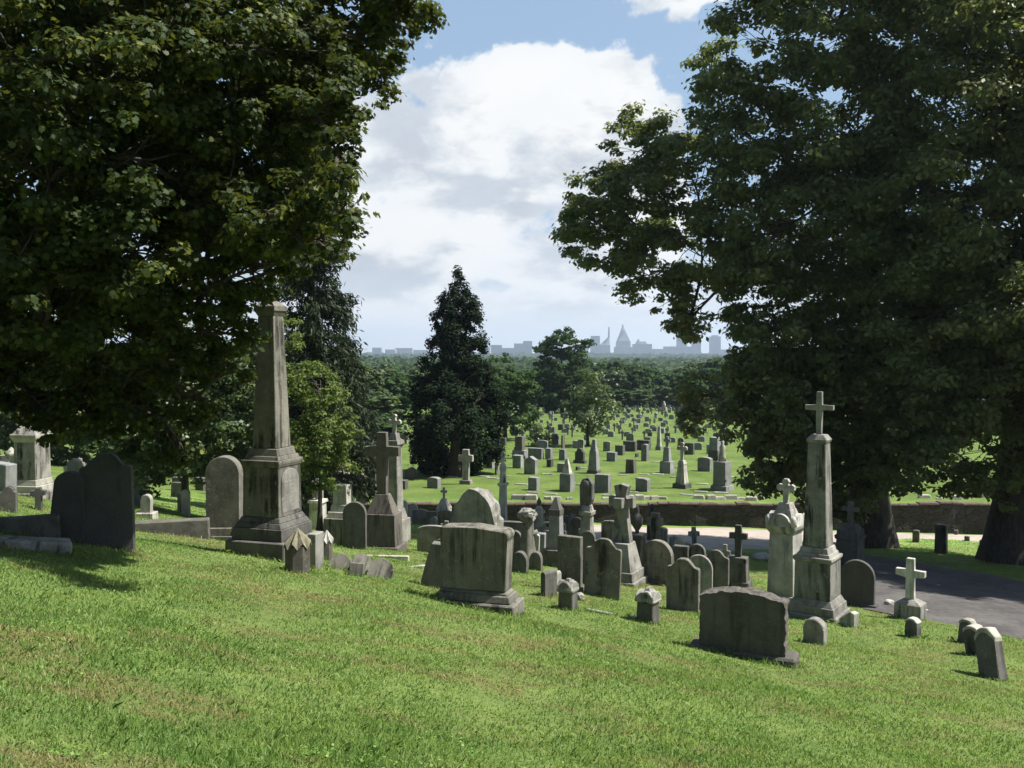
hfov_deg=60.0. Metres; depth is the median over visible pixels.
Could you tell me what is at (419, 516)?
headstone
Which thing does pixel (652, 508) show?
finial pier
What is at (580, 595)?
fallen stone
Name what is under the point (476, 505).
boulder headstone
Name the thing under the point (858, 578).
headstone
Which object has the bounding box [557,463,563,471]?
headstone
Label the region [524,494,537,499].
slant marker
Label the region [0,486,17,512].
headstone
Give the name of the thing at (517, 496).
slant marker
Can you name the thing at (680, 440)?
headstone
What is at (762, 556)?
fallen stone
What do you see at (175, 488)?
headstone
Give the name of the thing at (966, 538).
headstone
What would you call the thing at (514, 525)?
headstone
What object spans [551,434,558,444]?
headstone
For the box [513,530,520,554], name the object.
headstone
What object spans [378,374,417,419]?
woodland tree
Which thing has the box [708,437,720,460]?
pier monument
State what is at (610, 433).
headstone
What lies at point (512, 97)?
sky
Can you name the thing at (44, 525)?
plot kerb
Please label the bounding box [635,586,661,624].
capped stone
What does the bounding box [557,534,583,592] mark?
headstone
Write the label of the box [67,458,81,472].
headstone
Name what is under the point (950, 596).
lane
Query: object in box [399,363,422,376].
woodland tree
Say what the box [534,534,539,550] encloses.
headstone
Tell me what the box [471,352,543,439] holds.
deciduous tree
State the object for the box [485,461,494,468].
headstone
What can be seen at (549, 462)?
headstone
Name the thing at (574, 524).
headstone
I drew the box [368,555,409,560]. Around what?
kerb fragment
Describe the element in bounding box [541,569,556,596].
headstone
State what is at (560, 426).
headstone
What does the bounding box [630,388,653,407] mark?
woodland tree
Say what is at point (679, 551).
headstone
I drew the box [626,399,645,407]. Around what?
woodland tree
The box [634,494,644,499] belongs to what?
slant marker
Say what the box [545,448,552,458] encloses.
headstone
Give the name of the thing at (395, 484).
pillar monument
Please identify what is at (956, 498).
slant marker
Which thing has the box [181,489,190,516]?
headstone
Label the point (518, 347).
city block
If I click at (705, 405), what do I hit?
woodland tree
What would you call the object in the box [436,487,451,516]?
cross monument
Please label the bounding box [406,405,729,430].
distant headstones
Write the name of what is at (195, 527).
plot kerb
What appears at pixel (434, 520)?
headstone
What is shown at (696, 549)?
headstone
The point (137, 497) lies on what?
headstone
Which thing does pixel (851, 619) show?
corner stone
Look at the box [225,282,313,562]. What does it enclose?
obelisk
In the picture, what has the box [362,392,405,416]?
woodland tree
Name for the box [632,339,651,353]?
office block
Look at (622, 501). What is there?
cross monument
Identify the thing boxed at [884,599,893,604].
fallen stone
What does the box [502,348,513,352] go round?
city block
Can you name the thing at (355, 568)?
broken slab
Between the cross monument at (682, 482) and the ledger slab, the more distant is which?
the cross monument at (682, 482)
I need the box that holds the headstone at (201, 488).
[195,477,205,490]
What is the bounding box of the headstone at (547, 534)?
[543,530,548,546]
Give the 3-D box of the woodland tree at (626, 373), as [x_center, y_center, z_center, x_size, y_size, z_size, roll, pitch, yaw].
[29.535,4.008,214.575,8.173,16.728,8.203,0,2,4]
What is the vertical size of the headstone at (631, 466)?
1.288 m
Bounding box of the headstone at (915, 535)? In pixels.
[912,530,919,542]
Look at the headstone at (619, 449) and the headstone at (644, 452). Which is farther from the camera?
the headstone at (619, 449)
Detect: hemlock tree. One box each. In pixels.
[243,148,376,514]
[327,333,388,484]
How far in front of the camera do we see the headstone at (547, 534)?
32.66 m
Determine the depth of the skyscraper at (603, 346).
4566.75 m
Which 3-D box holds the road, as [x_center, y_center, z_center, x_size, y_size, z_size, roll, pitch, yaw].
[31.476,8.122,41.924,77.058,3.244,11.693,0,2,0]
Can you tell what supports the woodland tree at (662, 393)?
on the ground at (418, 490)
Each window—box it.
[396,349,413,352]
[590,346,609,351]
[614,348,631,351]
[632,345,651,351]
[664,349,691,351]
[709,339,720,351]
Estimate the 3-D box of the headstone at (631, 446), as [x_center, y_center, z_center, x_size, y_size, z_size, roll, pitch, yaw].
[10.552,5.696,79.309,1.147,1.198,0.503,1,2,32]
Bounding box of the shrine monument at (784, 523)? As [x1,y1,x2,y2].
[765,478,803,600]
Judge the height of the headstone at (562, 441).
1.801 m
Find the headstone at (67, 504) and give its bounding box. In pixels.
[50,471,83,544]
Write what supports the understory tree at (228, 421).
on the ground at (418, 490)
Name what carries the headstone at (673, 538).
on the ground at (418, 490)
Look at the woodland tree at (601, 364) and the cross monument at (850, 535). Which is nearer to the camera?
the cross monument at (850, 535)
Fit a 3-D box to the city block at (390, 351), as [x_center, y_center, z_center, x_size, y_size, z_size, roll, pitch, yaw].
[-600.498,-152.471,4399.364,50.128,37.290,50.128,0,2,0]
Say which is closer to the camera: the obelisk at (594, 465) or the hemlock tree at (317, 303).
the hemlock tree at (317, 303)
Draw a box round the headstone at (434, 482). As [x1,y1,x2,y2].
[427,477,440,488]
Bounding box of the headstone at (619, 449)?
[615,445,624,454]
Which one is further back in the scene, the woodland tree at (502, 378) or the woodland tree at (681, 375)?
the woodland tree at (681, 375)
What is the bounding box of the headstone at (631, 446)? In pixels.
[623,440,636,451]
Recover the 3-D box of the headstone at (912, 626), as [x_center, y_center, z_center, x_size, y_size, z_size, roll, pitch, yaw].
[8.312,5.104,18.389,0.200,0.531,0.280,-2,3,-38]
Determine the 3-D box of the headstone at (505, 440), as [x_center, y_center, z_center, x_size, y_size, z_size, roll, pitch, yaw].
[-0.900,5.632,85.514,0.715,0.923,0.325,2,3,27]
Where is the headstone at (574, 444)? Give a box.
[572,440,576,447]
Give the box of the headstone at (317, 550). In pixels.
[308,531,323,568]
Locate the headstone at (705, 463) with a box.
[697,457,712,471]
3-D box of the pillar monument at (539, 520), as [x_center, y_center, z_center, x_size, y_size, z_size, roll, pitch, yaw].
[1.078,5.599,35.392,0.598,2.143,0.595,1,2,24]
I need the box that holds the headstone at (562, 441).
[561,435,564,448]
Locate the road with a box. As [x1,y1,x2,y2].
[410,521,982,550]
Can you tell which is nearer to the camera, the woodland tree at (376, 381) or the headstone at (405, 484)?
the headstone at (405, 484)
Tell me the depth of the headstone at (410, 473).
59.18 m
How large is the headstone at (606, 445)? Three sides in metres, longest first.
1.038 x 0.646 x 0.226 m
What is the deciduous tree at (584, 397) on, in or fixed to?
on the ground at (418, 490)
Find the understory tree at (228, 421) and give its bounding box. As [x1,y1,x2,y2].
[16,314,289,511]
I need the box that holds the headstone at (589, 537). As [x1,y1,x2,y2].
[581,530,596,582]
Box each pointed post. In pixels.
[284,528,311,573]
[324,530,333,560]
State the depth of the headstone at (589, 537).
23.39 m
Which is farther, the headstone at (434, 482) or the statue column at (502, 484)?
the headstone at (434, 482)
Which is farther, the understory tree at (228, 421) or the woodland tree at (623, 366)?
the woodland tree at (623, 366)
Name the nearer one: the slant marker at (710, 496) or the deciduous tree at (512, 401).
the slant marker at (710, 496)
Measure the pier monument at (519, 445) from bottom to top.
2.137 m
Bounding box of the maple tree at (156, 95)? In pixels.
[0,0,449,469]
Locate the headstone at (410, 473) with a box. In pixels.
[405,467,416,479]
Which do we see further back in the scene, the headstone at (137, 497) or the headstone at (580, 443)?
the headstone at (580, 443)
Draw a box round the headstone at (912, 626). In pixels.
[904,617,921,638]
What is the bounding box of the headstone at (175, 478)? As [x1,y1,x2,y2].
[172,476,181,481]
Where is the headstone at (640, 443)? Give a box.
[637,440,650,449]
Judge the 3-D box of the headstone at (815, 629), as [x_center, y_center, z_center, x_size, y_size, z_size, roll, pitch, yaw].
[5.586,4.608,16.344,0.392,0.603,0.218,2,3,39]
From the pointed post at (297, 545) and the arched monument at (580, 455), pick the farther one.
the arched monument at (580, 455)
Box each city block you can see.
[372,348,382,353]
[385,349,396,354]
[395,348,413,353]
[413,350,428,353]
[491,345,501,353]
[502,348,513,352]
[514,343,522,352]
[523,341,531,352]
[651,349,663,352]
[721,349,741,354]
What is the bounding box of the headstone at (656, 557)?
[640,539,673,585]
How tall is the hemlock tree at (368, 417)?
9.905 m
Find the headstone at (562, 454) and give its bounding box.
[559,449,566,459]
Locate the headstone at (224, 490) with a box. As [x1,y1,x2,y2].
[205,455,242,540]
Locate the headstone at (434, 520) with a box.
[430,516,437,524]
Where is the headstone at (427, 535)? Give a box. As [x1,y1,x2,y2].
[417,525,441,552]
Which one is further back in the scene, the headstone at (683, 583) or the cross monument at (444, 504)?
the cross monument at (444, 504)
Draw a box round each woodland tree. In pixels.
[361,366,388,406]
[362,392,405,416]
[365,421,385,433]
[372,363,396,376]
[372,413,404,437]
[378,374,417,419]
[383,372,419,423]
[392,366,406,376]
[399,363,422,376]
[412,368,427,409]
[496,365,517,378]
[497,369,520,400]
[520,382,544,404]
[528,370,559,407]
[564,363,600,388]
[594,361,615,405]
[597,389,635,405]
[598,359,652,407]
[603,367,623,399]
[615,365,655,406]
[619,366,647,407]
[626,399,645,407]
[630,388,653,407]
[632,365,662,407]
[643,365,672,406]
[650,385,675,403]
[668,369,711,403]
[669,373,683,407]
[672,366,684,374]
[680,364,697,372]
[684,357,727,407]
[698,398,714,406]
[707,368,733,408]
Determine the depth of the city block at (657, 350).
4413.41 m
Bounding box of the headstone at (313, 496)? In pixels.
[312,481,323,498]
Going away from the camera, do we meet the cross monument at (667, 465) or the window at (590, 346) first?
the cross monument at (667, 465)
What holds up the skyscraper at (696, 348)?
on the ground at (418, 490)
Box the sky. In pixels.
[0,0,1021,353]
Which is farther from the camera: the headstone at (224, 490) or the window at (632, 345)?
the window at (632, 345)
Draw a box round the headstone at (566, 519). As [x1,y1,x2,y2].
[563,515,568,534]
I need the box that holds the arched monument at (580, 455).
[573,448,586,463]
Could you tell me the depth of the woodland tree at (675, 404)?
207.46 m
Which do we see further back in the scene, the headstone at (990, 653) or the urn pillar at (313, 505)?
the urn pillar at (313, 505)
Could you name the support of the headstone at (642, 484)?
on the ground at (418, 490)
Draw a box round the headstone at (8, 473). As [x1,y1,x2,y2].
[0,461,16,491]
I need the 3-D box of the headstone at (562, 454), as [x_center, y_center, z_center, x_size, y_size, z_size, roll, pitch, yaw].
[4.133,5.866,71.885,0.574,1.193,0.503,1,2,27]
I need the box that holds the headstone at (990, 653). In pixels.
[974,627,1007,681]
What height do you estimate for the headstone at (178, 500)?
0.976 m
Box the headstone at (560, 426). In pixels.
[558,424,563,429]
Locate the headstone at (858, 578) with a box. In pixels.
[841,559,878,607]
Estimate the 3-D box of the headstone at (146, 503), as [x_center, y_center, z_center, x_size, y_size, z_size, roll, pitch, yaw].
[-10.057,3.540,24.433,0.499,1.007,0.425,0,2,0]
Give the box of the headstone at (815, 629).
[803,617,827,644]
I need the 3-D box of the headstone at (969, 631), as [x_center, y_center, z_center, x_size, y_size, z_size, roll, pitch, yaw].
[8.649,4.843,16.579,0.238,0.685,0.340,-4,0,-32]
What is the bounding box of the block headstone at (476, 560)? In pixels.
[434,523,524,616]
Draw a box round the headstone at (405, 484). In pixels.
[403,479,407,489]
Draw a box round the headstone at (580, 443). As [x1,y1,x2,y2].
[577,439,584,449]
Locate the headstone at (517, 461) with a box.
[513,455,522,467]
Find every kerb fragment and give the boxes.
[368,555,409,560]
[409,564,424,568]
[586,608,612,615]
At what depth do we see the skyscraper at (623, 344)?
4568.84 m
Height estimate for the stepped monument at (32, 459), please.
2.708 m
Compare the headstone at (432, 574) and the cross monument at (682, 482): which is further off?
the cross monument at (682, 482)
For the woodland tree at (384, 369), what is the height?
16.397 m
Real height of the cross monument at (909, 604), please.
1.747 m
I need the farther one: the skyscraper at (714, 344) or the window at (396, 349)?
the skyscraper at (714, 344)
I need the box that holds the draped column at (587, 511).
[578,477,595,535]
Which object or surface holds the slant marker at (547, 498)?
on the ground at (418, 490)
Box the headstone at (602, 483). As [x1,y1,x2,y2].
[595,473,610,492]
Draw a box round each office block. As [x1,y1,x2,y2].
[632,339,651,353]
[663,346,691,353]
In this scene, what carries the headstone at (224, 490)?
on the ground at (418, 490)
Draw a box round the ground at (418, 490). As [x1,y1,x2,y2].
[0,408,1023,767]
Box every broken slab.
[328,554,350,569]
[348,554,370,575]
[349,562,364,576]
[366,558,393,579]
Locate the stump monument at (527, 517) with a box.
[517,507,537,565]
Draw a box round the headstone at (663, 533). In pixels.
[660,527,667,541]
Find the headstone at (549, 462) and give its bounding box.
[547,459,552,466]
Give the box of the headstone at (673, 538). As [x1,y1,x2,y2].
[669,535,678,550]
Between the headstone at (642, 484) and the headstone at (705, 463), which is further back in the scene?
the headstone at (705, 463)
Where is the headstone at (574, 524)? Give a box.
[569,517,580,535]
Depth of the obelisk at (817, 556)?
20.02 m
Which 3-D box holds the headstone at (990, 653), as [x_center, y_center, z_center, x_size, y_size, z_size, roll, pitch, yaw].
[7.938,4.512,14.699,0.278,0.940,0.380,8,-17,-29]
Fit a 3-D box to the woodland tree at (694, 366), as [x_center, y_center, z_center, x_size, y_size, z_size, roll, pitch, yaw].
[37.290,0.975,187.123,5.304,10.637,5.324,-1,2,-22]
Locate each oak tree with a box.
[548,0,996,548]
[832,0,1023,565]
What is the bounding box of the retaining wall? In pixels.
[326,501,990,534]
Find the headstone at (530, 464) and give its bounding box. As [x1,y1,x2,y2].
[524,456,537,473]
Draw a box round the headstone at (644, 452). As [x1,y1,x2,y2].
[641,444,648,460]
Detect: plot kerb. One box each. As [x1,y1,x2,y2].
[0,513,60,537]
[135,517,209,538]
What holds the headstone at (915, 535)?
on the ground at (418, 490)
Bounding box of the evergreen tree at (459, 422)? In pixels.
[403,265,511,476]
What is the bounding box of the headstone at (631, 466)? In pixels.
[625,459,636,473]
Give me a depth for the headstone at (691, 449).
76.22 m
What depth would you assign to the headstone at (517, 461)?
65.75 m
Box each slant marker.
[511,494,524,499]
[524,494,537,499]
[544,496,552,499]
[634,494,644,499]
[650,495,658,499]
[693,495,704,499]
[705,494,715,499]
[716,496,725,499]
[723,495,737,499]
[745,496,757,500]
[917,494,930,497]
[952,495,962,499]
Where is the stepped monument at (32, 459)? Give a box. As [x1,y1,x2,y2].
[10,425,53,500]
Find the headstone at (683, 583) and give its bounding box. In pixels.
[666,557,699,613]
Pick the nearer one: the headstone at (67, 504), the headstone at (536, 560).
the headstone at (67, 504)
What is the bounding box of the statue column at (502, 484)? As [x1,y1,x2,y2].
[497,451,508,520]
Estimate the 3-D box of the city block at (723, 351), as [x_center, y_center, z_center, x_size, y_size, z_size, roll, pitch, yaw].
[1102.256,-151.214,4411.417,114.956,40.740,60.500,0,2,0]
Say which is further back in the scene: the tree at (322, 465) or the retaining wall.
the retaining wall
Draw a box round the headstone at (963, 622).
[957,617,976,642]
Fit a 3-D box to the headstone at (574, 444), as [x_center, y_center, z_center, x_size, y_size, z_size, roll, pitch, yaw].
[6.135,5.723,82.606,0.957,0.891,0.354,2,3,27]
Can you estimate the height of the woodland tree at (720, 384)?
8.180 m
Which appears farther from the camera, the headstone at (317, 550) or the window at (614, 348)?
the window at (614, 348)
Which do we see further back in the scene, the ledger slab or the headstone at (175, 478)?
the headstone at (175, 478)
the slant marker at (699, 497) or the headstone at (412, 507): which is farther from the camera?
the slant marker at (699, 497)
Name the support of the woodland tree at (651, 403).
on the ground at (418, 490)
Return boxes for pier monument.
[512,436,527,458]
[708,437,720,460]
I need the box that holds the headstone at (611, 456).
[607,451,616,461]
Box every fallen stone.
[578,592,583,600]
[752,552,768,560]
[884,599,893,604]
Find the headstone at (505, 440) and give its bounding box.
[500,438,506,444]
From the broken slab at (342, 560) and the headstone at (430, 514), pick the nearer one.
the broken slab at (342, 560)
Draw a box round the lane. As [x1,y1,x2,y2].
[767,552,1023,638]
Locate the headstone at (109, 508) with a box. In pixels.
[79,452,135,552]
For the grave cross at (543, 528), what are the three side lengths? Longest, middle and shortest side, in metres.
1.133 x 0.362 x 0.114 m
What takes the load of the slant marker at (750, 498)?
on the ground at (418, 490)
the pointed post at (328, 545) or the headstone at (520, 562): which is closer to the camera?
the pointed post at (328, 545)
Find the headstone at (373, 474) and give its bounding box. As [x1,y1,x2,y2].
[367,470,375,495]
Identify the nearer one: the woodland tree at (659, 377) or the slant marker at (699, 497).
the slant marker at (699, 497)
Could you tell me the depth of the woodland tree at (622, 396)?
170.53 m
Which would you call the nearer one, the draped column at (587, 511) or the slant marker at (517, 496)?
the draped column at (587, 511)
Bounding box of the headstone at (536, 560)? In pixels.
[529,551,542,570]
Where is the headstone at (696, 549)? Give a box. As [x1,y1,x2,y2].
[689,543,705,557]
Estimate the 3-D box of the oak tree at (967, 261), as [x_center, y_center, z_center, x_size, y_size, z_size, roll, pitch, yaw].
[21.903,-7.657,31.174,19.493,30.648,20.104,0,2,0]
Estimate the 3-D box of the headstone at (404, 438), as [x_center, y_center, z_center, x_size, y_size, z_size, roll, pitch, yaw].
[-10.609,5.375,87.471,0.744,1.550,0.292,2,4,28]
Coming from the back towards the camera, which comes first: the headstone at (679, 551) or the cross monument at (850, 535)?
the cross monument at (850, 535)
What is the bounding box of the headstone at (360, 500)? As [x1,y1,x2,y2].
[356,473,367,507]
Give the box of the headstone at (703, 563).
[689,554,712,593]
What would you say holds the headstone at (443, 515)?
on the ground at (418, 490)
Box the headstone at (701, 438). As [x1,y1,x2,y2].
[698,436,704,441]
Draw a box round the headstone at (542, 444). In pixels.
[536,440,547,448]
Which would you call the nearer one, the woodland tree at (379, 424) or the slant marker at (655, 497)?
the slant marker at (655, 497)
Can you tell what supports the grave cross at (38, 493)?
on the ground at (418, 490)
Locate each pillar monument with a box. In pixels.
[387,414,410,541]
[534,498,545,531]
[542,497,563,566]
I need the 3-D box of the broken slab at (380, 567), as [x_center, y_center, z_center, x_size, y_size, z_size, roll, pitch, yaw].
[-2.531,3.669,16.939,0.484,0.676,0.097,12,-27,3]
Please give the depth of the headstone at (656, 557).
24.56 m
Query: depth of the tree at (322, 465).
26.34 m
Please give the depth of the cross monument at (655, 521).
31.98 m
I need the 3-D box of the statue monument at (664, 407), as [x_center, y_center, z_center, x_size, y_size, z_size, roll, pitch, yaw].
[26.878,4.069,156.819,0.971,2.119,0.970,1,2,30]
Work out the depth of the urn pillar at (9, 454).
29.37 m
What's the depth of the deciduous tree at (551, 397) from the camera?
148.70 m
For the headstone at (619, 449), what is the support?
on the ground at (418, 490)
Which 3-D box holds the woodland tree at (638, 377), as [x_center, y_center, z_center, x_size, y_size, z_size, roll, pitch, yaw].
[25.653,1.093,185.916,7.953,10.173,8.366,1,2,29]
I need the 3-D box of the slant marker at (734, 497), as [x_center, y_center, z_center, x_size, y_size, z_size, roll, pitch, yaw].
[12.362,6.442,50.180,0.881,0.355,0.398,0,2,4]
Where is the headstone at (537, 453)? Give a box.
[528,447,543,459]
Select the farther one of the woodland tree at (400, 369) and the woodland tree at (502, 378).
the woodland tree at (400, 369)
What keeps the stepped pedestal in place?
on the ground at (418, 490)
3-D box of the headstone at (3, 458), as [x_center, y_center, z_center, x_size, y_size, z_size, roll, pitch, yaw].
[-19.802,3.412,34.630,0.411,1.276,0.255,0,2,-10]
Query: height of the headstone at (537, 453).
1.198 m
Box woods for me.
[234,351,1001,406]
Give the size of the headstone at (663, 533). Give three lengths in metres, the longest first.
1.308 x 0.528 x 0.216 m
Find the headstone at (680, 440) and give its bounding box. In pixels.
[677,438,683,445]
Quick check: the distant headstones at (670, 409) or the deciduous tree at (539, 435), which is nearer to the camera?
the deciduous tree at (539, 435)
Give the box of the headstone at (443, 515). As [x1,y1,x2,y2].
[438,510,451,524]
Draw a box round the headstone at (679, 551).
[673,544,688,561]
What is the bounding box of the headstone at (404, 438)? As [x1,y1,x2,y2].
[401,431,407,443]
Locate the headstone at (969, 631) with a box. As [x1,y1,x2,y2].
[963,624,981,655]
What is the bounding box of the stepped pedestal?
[323,484,352,545]
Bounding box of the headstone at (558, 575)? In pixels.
[557,570,560,584]
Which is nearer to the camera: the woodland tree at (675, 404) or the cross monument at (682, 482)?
the cross monument at (682, 482)
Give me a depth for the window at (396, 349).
4438.86 m
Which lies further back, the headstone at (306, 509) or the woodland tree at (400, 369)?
the woodland tree at (400, 369)
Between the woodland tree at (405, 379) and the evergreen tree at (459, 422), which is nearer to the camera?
the evergreen tree at (459, 422)
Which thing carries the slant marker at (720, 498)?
on the ground at (418, 490)
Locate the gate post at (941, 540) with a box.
[934,523,948,553]
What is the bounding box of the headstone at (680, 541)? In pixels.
[674,537,684,544]
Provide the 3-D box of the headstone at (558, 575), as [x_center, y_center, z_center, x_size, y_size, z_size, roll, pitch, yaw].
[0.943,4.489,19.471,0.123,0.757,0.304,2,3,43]
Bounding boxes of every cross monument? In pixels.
[364,432,406,550]
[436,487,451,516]
[609,483,648,586]
[647,512,663,540]
[659,436,674,473]
[672,442,691,488]
[720,544,730,556]
[728,524,752,587]
[834,500,865,565]
[894,557,925,620]
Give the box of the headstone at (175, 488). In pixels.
[171,482,181,496]
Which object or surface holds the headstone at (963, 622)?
on the ground at (418, 490)
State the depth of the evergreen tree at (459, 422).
61.05 m
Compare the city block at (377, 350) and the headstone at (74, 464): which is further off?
the city block at (377, 350)
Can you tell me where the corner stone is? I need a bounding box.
[839,611,858,627]
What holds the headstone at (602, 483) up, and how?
on the ground at (418, 490)
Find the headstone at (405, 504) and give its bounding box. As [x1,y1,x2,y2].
[403,500,407,516]
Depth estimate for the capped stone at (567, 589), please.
16.41 m
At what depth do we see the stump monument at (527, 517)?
26.58 m
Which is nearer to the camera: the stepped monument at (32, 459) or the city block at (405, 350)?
the stepped monument at (32, 459)
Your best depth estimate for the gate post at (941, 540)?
37.63 m
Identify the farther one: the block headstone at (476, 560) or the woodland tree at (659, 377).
the woodland tree at (659, 377)
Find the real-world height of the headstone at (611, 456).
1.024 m
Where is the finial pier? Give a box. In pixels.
[646,503,654,539]
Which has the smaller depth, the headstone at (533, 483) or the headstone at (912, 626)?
the headstone at (912, 626)
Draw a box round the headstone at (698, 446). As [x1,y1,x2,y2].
[695,442,701,449]
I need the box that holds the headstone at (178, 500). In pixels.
[177,493,180,511]
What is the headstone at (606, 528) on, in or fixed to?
on the ground at (418, 490)
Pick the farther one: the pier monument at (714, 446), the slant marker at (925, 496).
the pier monument at (714, 446)
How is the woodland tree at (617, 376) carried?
on the ground at (418, 490)
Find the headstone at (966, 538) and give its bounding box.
[964,536,969,540]
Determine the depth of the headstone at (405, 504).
38.38 m
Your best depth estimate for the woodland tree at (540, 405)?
189.71 m
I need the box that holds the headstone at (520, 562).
[512,551,528,572]
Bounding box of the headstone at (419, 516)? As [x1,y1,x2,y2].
[412,509,427,524]
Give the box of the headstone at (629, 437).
[626,434,633,440]
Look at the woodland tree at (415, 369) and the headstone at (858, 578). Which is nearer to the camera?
the headstone at (858, 578)
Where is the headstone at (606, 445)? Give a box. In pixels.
[603,441,610,450]
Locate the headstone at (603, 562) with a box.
[584,538,621,600]
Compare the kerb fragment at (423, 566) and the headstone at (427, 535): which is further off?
the headstone at (427, 535)
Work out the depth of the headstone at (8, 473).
24.32 m
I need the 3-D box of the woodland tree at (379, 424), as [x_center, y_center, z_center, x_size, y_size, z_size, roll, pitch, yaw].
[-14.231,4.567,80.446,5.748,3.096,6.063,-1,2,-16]
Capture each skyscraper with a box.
[590,327,609,352]
[614,324,631,353]
[676,333,686,345]
[691,342,700,352]
[709,335,720,353]
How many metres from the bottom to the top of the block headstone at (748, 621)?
1.240 m
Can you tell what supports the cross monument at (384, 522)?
on the ground at (418, 490)
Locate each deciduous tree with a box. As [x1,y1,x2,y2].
[0,362,197,465]
[126,395,254,461]
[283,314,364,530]
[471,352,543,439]
[526,423,555,446]
[530,326,597,413]
[559,370,625,445]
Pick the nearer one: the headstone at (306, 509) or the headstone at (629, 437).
the headstone at (306, 509)
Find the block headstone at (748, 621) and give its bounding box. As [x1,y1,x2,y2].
[689,586,798,668]
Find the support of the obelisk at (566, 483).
on the ground at (418, 490)
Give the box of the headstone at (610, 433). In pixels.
[608,431,613,436]
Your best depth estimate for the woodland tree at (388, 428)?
82.51 m
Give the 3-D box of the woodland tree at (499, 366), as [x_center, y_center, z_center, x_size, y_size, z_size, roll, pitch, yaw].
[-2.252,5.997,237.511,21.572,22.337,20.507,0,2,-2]
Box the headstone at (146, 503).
[135,494,157,518]
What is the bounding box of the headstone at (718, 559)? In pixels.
[705,549,728,586]
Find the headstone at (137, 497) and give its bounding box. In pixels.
[133,474,143,504]
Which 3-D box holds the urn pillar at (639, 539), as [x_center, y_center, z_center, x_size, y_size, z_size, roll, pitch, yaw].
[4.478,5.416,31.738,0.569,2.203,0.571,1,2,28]
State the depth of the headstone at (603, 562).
19.65 m
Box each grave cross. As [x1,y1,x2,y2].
[30,487,46,510]
[458,449,473,484]
[539,522,548,531]
[688,527,699,544]
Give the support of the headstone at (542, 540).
on the ground at (418, 490)
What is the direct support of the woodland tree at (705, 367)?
on the ground at (418, 490)
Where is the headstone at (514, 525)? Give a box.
[503,521,522,532]
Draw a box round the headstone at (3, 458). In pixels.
[0,455,9,461]
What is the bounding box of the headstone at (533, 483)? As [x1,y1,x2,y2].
[528,476,539,490]
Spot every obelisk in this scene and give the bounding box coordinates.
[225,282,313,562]
[559,458,574,491]
[587,439,600,473]
[655,426,662,449]
[788,391,849,622]
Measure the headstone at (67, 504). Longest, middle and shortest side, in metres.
1.478 x 0.600 x 0.165 m
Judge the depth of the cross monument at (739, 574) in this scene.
25.55 m
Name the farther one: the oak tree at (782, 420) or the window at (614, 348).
the window at (614, 348)
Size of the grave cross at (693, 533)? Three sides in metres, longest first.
1.208 x 0.441 x 0.123 m
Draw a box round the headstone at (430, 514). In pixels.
[427,511,436,524]
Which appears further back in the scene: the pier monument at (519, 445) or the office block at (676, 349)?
the office block at (676, 349)
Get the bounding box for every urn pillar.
[4,447,13,462]
[307,478,327,529]
[631,505,646,557]
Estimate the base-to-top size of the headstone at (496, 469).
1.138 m
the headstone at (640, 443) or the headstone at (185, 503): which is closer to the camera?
the headstone at (185, 503)
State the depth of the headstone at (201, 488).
51.54 m
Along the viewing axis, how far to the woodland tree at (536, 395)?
148.83 m
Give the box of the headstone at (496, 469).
[495,463,498,473]
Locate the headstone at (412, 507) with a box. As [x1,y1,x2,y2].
[408,503,417,520]
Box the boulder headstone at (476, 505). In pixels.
[450,487,503,525]
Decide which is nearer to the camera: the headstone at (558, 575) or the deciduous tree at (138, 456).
the headstone at (558, 575)
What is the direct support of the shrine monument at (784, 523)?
on the ground at (418, 490)
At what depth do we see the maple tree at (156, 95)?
10.65 m
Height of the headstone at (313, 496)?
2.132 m
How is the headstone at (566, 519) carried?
on the ground at (418, 490)
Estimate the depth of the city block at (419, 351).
4305.11 m
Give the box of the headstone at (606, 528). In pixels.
[601,520,613,539]
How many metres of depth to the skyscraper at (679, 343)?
4572.23 m
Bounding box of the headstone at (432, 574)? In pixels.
[420,541,441,588]
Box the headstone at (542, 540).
[538,532,545,552]
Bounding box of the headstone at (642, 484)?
[636,478,649,491]
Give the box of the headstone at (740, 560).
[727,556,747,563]
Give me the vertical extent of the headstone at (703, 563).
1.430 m
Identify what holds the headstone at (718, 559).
on the ground at (418, 490)
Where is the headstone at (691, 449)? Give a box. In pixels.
[684,442,694,454]
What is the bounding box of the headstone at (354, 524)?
[343,501,366,549]
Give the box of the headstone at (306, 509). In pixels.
[301,477,311,517]
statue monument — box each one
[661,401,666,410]
[710,441,733,491]
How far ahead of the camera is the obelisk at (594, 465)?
62.35 m
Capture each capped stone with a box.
[557,578,578,610]
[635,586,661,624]
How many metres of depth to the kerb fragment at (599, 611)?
16.41 m
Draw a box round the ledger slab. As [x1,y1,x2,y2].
[0,535,71,555]

